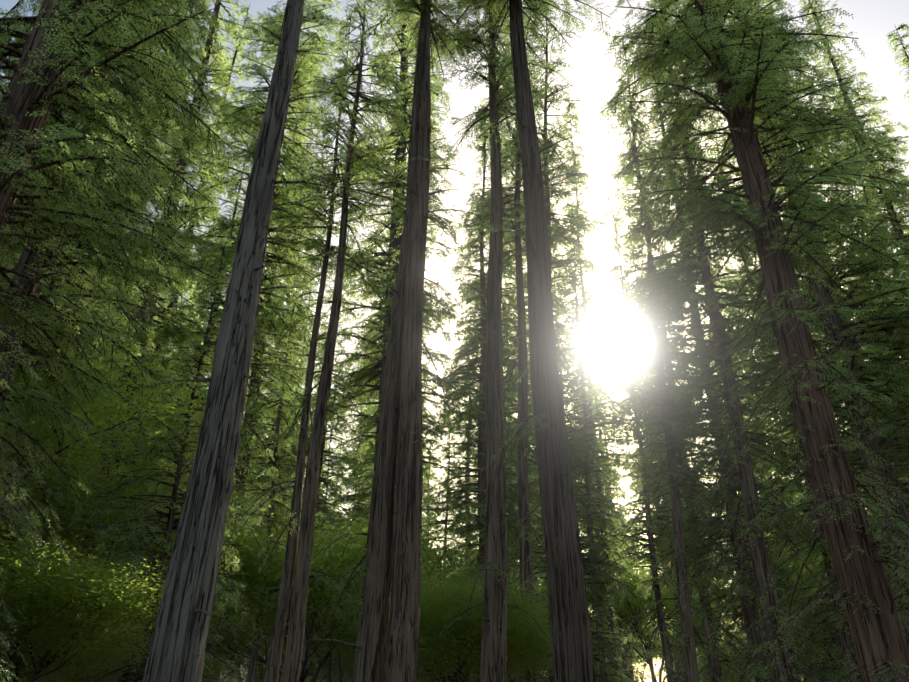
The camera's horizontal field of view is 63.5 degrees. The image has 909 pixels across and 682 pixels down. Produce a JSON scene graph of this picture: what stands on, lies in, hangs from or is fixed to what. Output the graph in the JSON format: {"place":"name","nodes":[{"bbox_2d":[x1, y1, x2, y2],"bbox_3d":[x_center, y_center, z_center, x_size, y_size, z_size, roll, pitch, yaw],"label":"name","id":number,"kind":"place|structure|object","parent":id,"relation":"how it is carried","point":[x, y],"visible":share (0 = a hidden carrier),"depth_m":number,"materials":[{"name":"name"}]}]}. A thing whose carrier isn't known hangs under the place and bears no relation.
{"place":"outdoors","nodes":[
{"label":"outdoors","id":0,"kind":"place"},
{"bbox_2d":[98,481,547,681],"bbox_3d":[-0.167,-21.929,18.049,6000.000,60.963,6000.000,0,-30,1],"label":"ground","id":1,"kind":"structure","parent":0,"point":[259,653],"depth_m":72.02,"materials":[{"name":"green plant"}]},
{"bbox_2d":[0,30,86,622],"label":"redwood tree","id":2,"kind":"object","parent":1,"relation":"on","point":[6,285],"visible":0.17,"depth_m":19.28,"materials":[{"name":"green plant"}]},
{"bbox_2d":[0,354,112,593],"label":"broadleaf tree","id":3,"kind":"object","parent":1,"relation":"on","point":[40,435],"visible":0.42,"depth_m":18.38,"materials":[{"name":"green plant"}]},
{"bbox_2d":[0,101,115,681],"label":"redwood tree","id":4,"kind":"object","parent":1,"relation":"on","point":[47,490],"visible":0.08,"depth_m":25.21,"materials":[{"name":"green plant"}]},
{"bbox_2d":[0,74,124,429],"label":"redwood tree","id":5,"kind":"object","parent":1,"relation":"on","point":[56,248],"depth_m":37.67,"materials":[{"name":"green plant"}]},
{"bbox_2d":[0,616,143,681],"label":"bush","id":6,"kind":"object","parent":1,"relation":"on","point":[30,672],"visible":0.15,"depth_m":20.39,"materials":[{"name":"green plant"}]},
{"bbox_2d":[0,0,196,546],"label":"redwood tree","id":7,"kind":"object","parent":1,"relation":"on","point":[132,443],"visible":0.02,"depth_m":38.16,"materials":[{"name":"green plant"}]},
{"bbox_2d":[0,521,231,681],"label":"bush","id":8,"kind":"object","parent":1,"relation":"on","point":[40,612],"visible":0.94,"depth_m":18.83,"materials":[{"name":"green plant"}]},
{"bbox_2d":[0,0,234,681],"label":"redwood tree","id":9,"kind":"object","parent":1,"relation":"on","point":[23,397],"visible":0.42,"depth_m":18.88,"materials":[{"name":"green plant"}]},
{"bbox_2d":[0,0,245,677],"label":"redwood tree","id":10,"kind":"object","parent":1,"relation":"on","point":[52,44],"visible":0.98,"depth_m":16.19,"materials":[{"name":"green plant"}]},
{"bbox_2d":[1,562,275,681],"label":"bush","id":11,"kind":"object","parent":1,"relation":"on","point":[212,623],"visible":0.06,"depth_m":30.35,"materials":[{"name":"green plant"}]},
{"bbox_2d":[35,0,252,681],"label":"redwood tree","id":12,"kind":"object","parent":1,"relation":"on","point":[215,53],"visible":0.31,"depth_m":34.34,"materials":[{"name":"green plant"}]},
{"bbox_2d":[4,425,287,680],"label":"bush","id":13,"kind":"object","parent":1,"relation":"on","point":[183,487],"depth_m":30.52,"materials":[{"name":"green plant"}]},
{"bbox_2d":[59,240,249,681],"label":"redwood tree","id":14,"kind":"object","parent":1,"relation":"on","point":[165,546],"visible":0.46,"depth_m":23.93,"materials":[{"name":"green plant"}]},
{"bbox_2d":[67,2,255,681],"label":"redwood tree","id":15,"kind":"object","parent":1,"relation":"on","point":[202,179],"visible":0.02,"depth_m":50.42,"materials":[{"name":"green plant"}]},
{"bbox_2d":[0,245,360,616],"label":"bush","id":16,"kind":"object","parent":1,"relation":"on","point":[93,413],"visible":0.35,"depth_m":25.03,"materials":[{"name":"green plant"}]},
{"bbox_2d":[110,140,252,679],"bbox_3d":[-13.953,3.322,38.987,5.833,38.274,5.872,-7,-30,13],"label":"redwood tree","id":17,"kind":"object","parent":1,"relation":"on","point":[233,212],"visible":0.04,"depth_m":41.62,"materials":[{"name":"green plant"}]},
{"bbox_2d":[150,220,225,484],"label":"redwood tree","id":18,"kind":"object","parent":1,"relation":"on","point":[178,358],"depth_m":63.71,"materials":[{"name":"green plant"}]},
{"bbox_2d":[65,493,352,656],"bbox_3d":[-11.484,13.636,32.194,14.225,13.237,9.205,17,-33,-26],"label":"bush","id":19,"kind":"object","parent":1,"relation":"on","point":[250,584],"visible":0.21,"depth_m":33.33,"materials":[{"name":"green plant"}]},
{"bbox_2d":[106,0,348,663],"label":"redwood tree","id":20,"kind":"object","parent":1,"relation":"on","point":[243,122],"visible":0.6,"depth_m":36.85,"materials":[{"name":"green plant"}]},
{"bbox_2d":[228,340,269,534],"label":"redwood tree","id":21,"kind":"object","parent":1,"relation":"on","point":[250,459],"visible":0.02,"depth_m":103.88,"materials":[{"name":"green plant"}]},
{"bbox_2d":[180,37,320,681],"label":"redwood tree","id":22,"kind":"object","parent":1,"relation":"on","point":[248,407],"visible":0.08,"depth_m":46.55,"materials":[{"name":"green plant"}]},
{"bbox_2d":[141,0,376,681],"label":"redwood tree","id":23,"kind":"object","parent":1,"relation":"on","point":[177,645],"visible":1,"depth_m":15.54,"materials":[{"name":"brown plant"}]},
{"bbox_2d":[202,611,327,681],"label":"bush","id":24,"kind":"object","parent":1,"relation":"on","point":[232,645],"visible":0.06,"depth_m":38.19,"materials":[{"name":"green plant"}]},
{"bbox_2d":[226,227,319,681],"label":"redwood tree","id":25,"kind":"object","parent":1,"relation":"on","point":[276,437],"visible":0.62,"depth_m":37.31,"materials":[{"name":"green plant"}]},
{"bbox_2d":[234,252,312,681],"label":"redwood tree","id":26,"kind":"object","parent":1,"relation":"on","point":[296,363],"visible":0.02,"depth_m":73.83,"materials":[{"name":"green plant"}]},
{"bbox_2d":[243,284,314,681],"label":"redwood tree","id":27,"kind":"object","parent":1,"relation":"on","point":[297,391],"depth_m":53.44,"materials":[{"name":"green plant"}]},
{"bbox_2d":[244,263,318,681],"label":"redwood tree","id":28,"kind":"object","parent":1,"relation":"on","point":[299,403],"depth_m":72.53,"materials":[{"name":"green plant"}]},
{"bbox_2d":[235,632,338,681],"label":"bush","id":29,"kind":"object","parent":1,"relation":"on","point":[309,673],"visible":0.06,"depth_m":48.82,"materials":[{"name":"green plant"}]},
{"bbox_2d":[244,483,335,555],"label":"broadleaf tree","id":30,"kind":"object","parent":1,"relation":"on","point":[299,528],"depth_m":57.25,"materials":[{"name":"green plant"}]},
{"bbox_2d":[244,524,348,681],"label":"bush","id":31,"kind":"object","parent":1,"relation":"on","point":[285,639],"depth_m":44.59,"materials":[{"name":"green plant"}]},
{"bbox_2d":[229,12,375,681],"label":"redwood tree","id":32,"kind":"object","parent":1,"relation":"on","point":[276,645],"visible":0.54,"depth_m":32.90,"materials":[{"name":"green plant"}]},
{"bbox_2d":[255,215,360,681],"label":"redwood tree","id":33,"kind":"object","parent":1,"relation":"on","point":[325,483],"visible":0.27,"depth_m":45.62,"materials":[{"name":"green plant"}]},
{"bbox_2d":[282,378,348,681],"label":"redwood tree","id":34,"kind":"object","parent":1,"relation":"on","point":[330,475],"visible":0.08,"depth_m":64.16,"materials":[{"name":"green plant"}]},
{"bbox_2d":[305,318,332,498],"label":"redwood tree","id":35,"kind":"object","parent":1,"relation":"on","point":[323,468],"visible":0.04,"depth_m":144.14,"materials":[{"name":"green plant"}]},
{"bbox_2d":[258,0,407,681],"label":"redwood tree","id":36,"kind":"object","parent":1,"relation":"on","point":[299,595],"visible":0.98,"depth_m":33.26,"materials":[{"name":"green plant"}]},
{"bbox_2d":[329,414,346,509],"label":"redwood tree","id":37,"kind":"object","parent":1,"relation":"on","point":[335,471],"visible":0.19,"depth_m":231.13,"materials":[{"name":"green plant"}]},
{"bbox_2d":[304,378,373,681],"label":"redwood tree","id":38,"kind":"object","parent":1,"relation":"on","point":[335,666],"visible":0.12,"depth_m":50.24,"materials":[{"name":"green plant"}]},
{"bbox_2d":[210,504,470,681],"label":"bush","id":39,"kind":"object","parent":1,"relation":"on","point":[317,606],"visible":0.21,"depth_m":35.05,"materials":[{"name":"green plant"}]},
{"bbox_2d":[243,500,445,681],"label":"bush","id":40,"kind":"object","parent":1,"relation":"on","point":[327,540],"visible":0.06,"depth_m":39.07,"materials":[{"name":"green plant"}]},
{"bbox_2d":[320,276,434,578],"bbox_3d":[-6.032,8.464,59.555,9.815,46.224,9.419,25,-37,-36],"label":"redwood tree","id":41,"kind":"object","parent":1,"relation":"on","point":[368,458],"visible":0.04,"depth_m":58.30,"materials":[{"name":"green plant"}]},
{"bbox_2d":[303,554,457,681],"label":"bush","id":42,"kind":"object","parent":1,"relation":"on","point":[345,638],"visible":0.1,"depth_m":34.52,"materials":[{"name":"green plant"}]},
{"bbox_2d":[327,138,440,681],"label":"redwood tree","id":43,"kind":"object","parent":1,"relation":"on","point":[364,492],"visible":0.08,"depth_m":47.12,"materials":[{"name":"green plant"}]},
{"bbox_2d":[296,0,485,681],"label":"redwood tree","id":44,"kind":"object","parent":1,"relation":"on","point":[370,373],"visible":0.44,"depth_m":37.52,"materials":[{"name":"green plant"}]},
{"bbox_2d":[312,0,483,681],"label":"redwood tree","id":45,"kind":"object","parent":1,"relation":"on","point":[371,646],"visible":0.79,"depth_m":21.27,"materials":[{"name":"brown plant"}]},
{"bbox_2d":[350,0,466,681],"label":"redwood tree","id":46,"kind":"object","parent":1,"relation":"on","point":[399,178],"visible":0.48,"depth_m":38.21,"materials":[{"name":"green plant"}]},
{"bbox_2d":[354,0,494,681],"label":"redwood tree","id":47,"kind":"object","parent":1,"relation":"on","point":[402,653],"visible":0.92,"depth_m":21.71,"materials":[{"name":"brown plant"}]},
{"bbox_2d":[422,389,440,681],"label":"redwood tree","id":48,"kind":"object","parent":1,"relation":"on","point":[430,465],"depth_m":61.91,"materials":[{"name":"green plant"}]},
{"bbox_2d":[422,411,441,542],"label":"redwood tree","id":49,"kind":"object","parent":1,"relation":"on","point":[430,485],"visible":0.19,"depth_m":193.88,"materials":[{"name":"green plant"}]},
{"bbox_2d":[342,496,547,681],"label":"broadleaf tree","id":50,"kind":"object","parent":1,"relation":"on","point":[438,563],"visible":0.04,"depth_m":30.00,"materials":[{"name":"green plant"}]},
{"bbox_2d":[420,384,477,681],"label":"redwood tree","id":51,"kind":"object","parent":1,"relation":"on","point":[438,513],"visible":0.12,"depth_m":46.11,"materials":[{"name":"green plant"}]},
{"bbox_2d":[431,299,478,680],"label":"redwood tree","id":52,"kind":"object","parent":1,"relation":"on","point":[450,517],"visible":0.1,"depth_m":75.78,"materials":[{"name":"green plant"}]},
{"bbox_2d":[308,554,618,681],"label":"bush","id":53,"kind":"object","parent":1,"relation":"on","point":[460,650],"visible":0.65,"depth_m":23.23,"materials":[{"name":"green plant"}]},
{"bbox_2d":[422,112,540,678],"bbox_3d":[1.584,1.646,39.617,6.677,40.660,6.237,19,-34,-29],"label":"redwood tree","id":54,"kind":"object","parent":1,"relation":"on","point":[472,365],"visible":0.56,"depth_m":38.31,"materials":[{"name":"green plant"}]},
{"bbox_2d":[434,540,545,596],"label":"broadleaf tree","id":55,"kind":"object","parent":1,"relation":"on","point":[472,567],"depth_m":56.65,"materials":[{"name":"green plant"}]},
{"bbox_2d":[460,451,523,681],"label":"redwood tree","id":56,"kind":"object","parent":1,"relation":"on","point":[509,568],"visible":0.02,"depth_m":55.66,"materials":[{"name":"green plant"}]},
{"bbox_2d":[429,0,557,681],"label":"redwood tree","id":57,"kind":"object","parent":1,"relation":"on","point":[493,663],"visible":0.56,"depth_m":26.21,"materials":[{"name":"brown plant"}]},
{"bbox_2d":[435,46,564,681],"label":"redwood tree","id":58,"kind":"object","parent":1,"relation":"on","point":[474,298],"visible":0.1,"depth_m":46.34,"materials":[{"name":"green plant"}]},
{"bbox_2d":[472,279,545,670],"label":"redwood tree","id":59,"kind":"object","parent":1,"relation":"on","point":[511,565],"depth_m":68.65,"materials":[{"name":"green plant"}]},
{"bbox_2d":[476,247,546,680],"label":"redwood tree","id":60,"kind":"object","parent":1,"relation":"on","point":[530,508],"depth_m":60.35,"materials":[{"name":"green plant"}]},
{"bbox_2d":[461,1,582,681],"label":"redwood tree","id":61,"kind":"object","parent":1,"relation":"on","point":[525,548],"visible":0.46,"depth_m":34.25,"materials":[{"name":"green plant"}]},
{"bbox_2d":[475,564,598,681],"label":"broadleaf tree","id":62,"kind":"object","parent":1,"relation":"on","point":[539,588],"depth_m":47.09,"materials":[{"name":"green plant"}]},
{"bbox_2d":[434,0,652,681],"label":"redwood tree","id":63,"kind":"object","parent":1,"relation":"on","point":[572,655],"visible":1,"depth_m":21.03,"materials":[{"name":"brown plant"}]},
{"bbox_2d":[501,0,613,681],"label":"redwood tree","id":64,"kind":"object","parent":1,"relation":"on","point":[553,242],"visible":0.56,"depth_m":38.21,"materials":[{"name":"green plant"}]},
{"bbox_2d":[503,47,619,653],"bbox_3d":[6.252,-1.350,50.966,8.375,57.670,7.258,24,-37,-35],"label":"redwood tree","id":65,"kind":"object","parent":1,"relation":"on","point":[536,476],"visible":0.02,"depth_m":47.37,"materials":[{"name":"green plant"}]},
{"bbox_2d":[507,288,653,681],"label":"redwood tree","id":66,"kind":"object","parent":1,"relation":"on","point":[592,562],"visible":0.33,"depth_m":35.88,"materials":[{"name":"green plant"}]},
{"bbox_2d":[551,208,615,679],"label":"redwood tree","id":67,"kind":"object","parent":1,"relation":"on","point":[570,365],"depth_m":70.69,"materials":[{"name":"green plant"}]},
{"bbox_2d":[514,667,653,681],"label":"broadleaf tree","id":68,"kind":"object","parent":1,"relation":"on","point":[623,679],"visible":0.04,"depth_m":52.02,"materials":[{"name":"green plant"}]},
{"bbox_2d":[535,204,640,681],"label":"redwood tree","id":69,"kind":"object","parent":1,"relation":"on","point":[605,458],"visible":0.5,"depth_m":43.21,"materials":[{"name":"green plant"}]},
{"bbox_2d":[554,98,642,681],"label":"redwood tree","id":70,"kind":"object","parent":1,"relation":"on","point":[587,332],"visible":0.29,"depth_m":51.80,"materials":[{"name":"green plant"}]},
{"bbox_2d":[575,324,634,674],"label":"redwood tree","id":71,"kind":"object","parent":1,"relation":"on","point":[608,527],"visible":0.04,"depth_m":72.62,"materials":[{"name":"green plant"}]},
{"bbox_2d":[587,593,629,669],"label":"broadleaf tree","id":72,"kind":"object","parent":1,"relation":"on","point":[595,652],"depth_m":61.97,"materials":[{"name":"green plant"}]},
{"bbox_2d":[582,308,651,681],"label":"redwood tree","id":73,"kind":"object","parent":1,"relation":"on","point":[625,666],"visible":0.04,"depth_m":76.24,"materials":[{"name":"green plant"}]},
{"bbox_2d":[591,367,657,678],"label":"redwood tree","id":74,"kind":"object","parent":1,"relation":"on","point":[636,656],"visible":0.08,"depth_m":83.42,"materials":[{"name":"green plant"}]},
{"bbox_2d":[627,479,662,680],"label":"redwood tree","id":75,"kind":"object","parent":1,"relation":"on","point":[648,621],"visible":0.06,"depth_m":109.32,"materials":[{"name":"green plant"}]},
{"bbox_2d":[620,625,670,681],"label":"bush","id":76,"kind":"object","parent":1,"relation":"on","point":[659,655],"visible":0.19,"depth_m":108.72,"materials":[{"name":"green plant"}]},
{"bbox_2d":[619,279,694,681],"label":"redwood tree","id":77,"kind":"object","parent":1,"relation":"on","point":[675,666],"depth_m":70.50,"materials":[{"name":"green plant"}]},
{"bbox_2d":[598,186,716,681],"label":"redwood tree","id":78,"kind":"object","parent":1,"relation":"on","point":[661,627],"visible":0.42,"depth_m":45.66,"materials":[{"name":"green plant"}]},
{"bbox_2d":[586,530,738,681],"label":"bush","id":79,"kind":"object","parent":1,"relation":"on","point":[634,606],"visible":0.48,"depth_m":55.37,"materials":[{"name":"green plant"}]},
{"bbox_2d":[616,193,708,681],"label":"redwood tree","id":80,"kind":"object","parent":1,"relation":"on","point":[628,223],"depth_m":70.20,"materials":[{"name":"green plant"}]},
{"bbox_2d":[625,242,706,679],"bbox_3d":[16.522,9.635,59.617,6.212,44.600,5.980,9,-31,-14],"label":"redwood tree","id":81,"kind":"object","parent":1,"relation":"on","point":[642,542],"visible":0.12,"depth_m":57.82,"materials":[{"name":"green plant"}]},
{"bbox_2d":[600,30,746,681],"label":"redwood tree","id":82,"kind":"object","parent":1,"relation":"on","point":[687,636],"visible":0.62,"depth_m":36.73,"materials":[{"name":"green plant"}]},
{"bbox_2d":[612,88,758,681],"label":"redwood tree","id":83,"kind":"object","parent":1,"relation":"on","point":[713,659],"visible":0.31,"depth_m":39.87,"materials":[{"name":"green plant"}]},
{"bbox_2d":[640,278,731,681],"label":"redwood tree","id":84,"kind":"object","parent":1,"relation":"on","point":[694,569],"depth_m":71.80,"materials":[{"name":"green plant"}]},
{"bbox_2d":[633,188,748,680],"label":"redwood tree","id":85,"kind":"object","parent":1,"relation":"on","point":[659,457],"visible":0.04,"depth_m":51.90,"materials":[{"name":"green plant"}]},
{"bbox_2d":[680,619,749,681],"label":"bush","id":86,"kind":"object","parent":1,"relation":"on","point":[730,655],"visible":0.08,"depth_m":62.70,"materials":[{"name":"green plant"}]},
{"bbox_2d":[637,28,821,681],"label":"redwood tree","id":87,"kind":"object","parent":1,"relation":"on","point":[750,620],"visible":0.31,"depth_m":35.15,"materials":[{"name":"green plant"}]},
{"bbox_2d":[624,0,858,681],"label":"redwood tree","id":88,"kind":"object","parent":1,"relation":"on","point":[719,321],"visible":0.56,"depth_m":30.25,"materials":[{"name":"green plant"}]},
{"bbox_2d":[592,0,908,681],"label":"redwood tree","id":89,"kind":"object","parent":1,"relation":"on","point":[878,636],"visible":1,"depth_m":22.25,"materials":[{"name":"green plant"}]},
{"bbox_2d":[702,283,808,680],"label":"redwood tree","id":90,"kind":"object","parent":1,"relation":"on","point":[797,498],"visible":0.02,"depth_m":56.09,"materials":[{"name":"green plant"}]},
{"bbox_2d":[720,262,813,566],"bbox_3d":[27.717,11.617,64.882,7.330,46.779,6.470,-13,-32,22],"label":"redwood tree","id":91,"kind":"object","parent":1,"relation":"on","point":[775,436],"depth_m":64.76,"materials":[{"name":"green plant"}]},
{"bbox_2d":[703,256,845,681],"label":"redwood tree","id":92,"kind":"object","parent":1,"relation":"on","point":[739,634],"visible":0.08,"depth_m":38.57,"materials":[{"name":"green plant"}]},
{"bbox_2d":[650,481,908,680],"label":"bush","id":93,"kind":"object","parent":1,"relation":"on","point":[817,562],"visible":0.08,"depth_m":35.40,"materials":[{"name":"green plant"}]},
{"bbox_2d":[702,115,856,679],"bbox_3d":[20.822,2.417,48.258,6.035,48.600,6.044,-21,-36,34],"label":"redwood tree","id":94,"kind":"object","parent":1,"relation":"on","point":[798,472],"visible":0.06,"depth_m":47.14,"materials":[{"name":"green plant"}]},
{"bbox_2d":[722,578,858,681],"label":"bush","id":95,"kind":"object","parent":1,"relation":"on","point":[815,643],"depth_m":43.74,"materials":[{"name":"green plant"}]},
{"bbox_2d":[682,0,908,680],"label":"redwood tree","id":96,"kind":"object","parent":1,"relation":"on","point":[900,318],"visible":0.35,"depth_m":25.39,"materials":[{"name":"green plant"}]},
{"bbox_2d":[722,162,908,681],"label":"redwood tree","id":97,"kind":"object","parent":1,"relation":"on","point":[842,638],"visible":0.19,"depth_m":28.92,"materials":[{"name":"green plant"}]},
{"bbox_2d":[728,2,908,647],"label":"redwood tree","id":98,"kind":"object","parent":1,"relation":"on","point":[835,410],"visible":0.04,"depth_m":29.28,"materials":[{"name":"green plant"}]},
{"bbox_2d":[759,166,908,637],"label":"redwood tree","id":99,"kind":"object","parent":1,"relation":"on","point":[906,631],"depth_m":31.70,"materials":[{"name":"green plant"}]},
{"bbox_2d":[795,0,908,445],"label":"redwood tree","id":100,"kind":"object","parent":1,"relation":"on","point":[876,114],"visible":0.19,"depth_m":47.74,"materials":[{"name":"green plant"}]},
{"bbox_2d":[798,69,906,504],"bbox_3d":[26.423,0.507,44.984,6.353,48.600,6.605,0,-30,1],"label":"redwood tree","id":101,"kind":"object","parent":1,"relation":"on","point":[854,278],"visible":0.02,"depth_m":49.67,"materials":[{"name":"green plant"}]},
{"bbox_2d":[807,5,908,491],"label":"redwood tree","id":102,"kind":"object","parent":1,"relation":"on","point":[887,200],"visible":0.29,"depth_m":42.05,"materials":[{"name":"green plant"}]},
{"bbox_2d":[816,244,908,612],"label":"redwood tree","id":103,"kind":"object","parent":1,"relation":"on","point":[891,460],"depth_m":36.99,"materials":[{"name":"green plant"}]},
{"bbox_2d":[848,207,908,628],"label":"redwood tree","id":104,"kind":"object","parent":1,"relation":"on","point":[900,297],"visible":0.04,"depth_m":33.19,"materials":[{"name":"green plant"}]},
{"bbox_2d":[887,23,908,129],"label":"redwood tree","id":105,"kind":"object","parent":1,"relation":"on","point":[895,38],"visible":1,"depth_m":47.87,"materials":[{"name":"green plant"}]},
{"bbox_2d":[0,0,908,681],"label":"sky","id":106,"kind":"structure","parent":0,"point":[594,74],"materials":[{"name":"white"}]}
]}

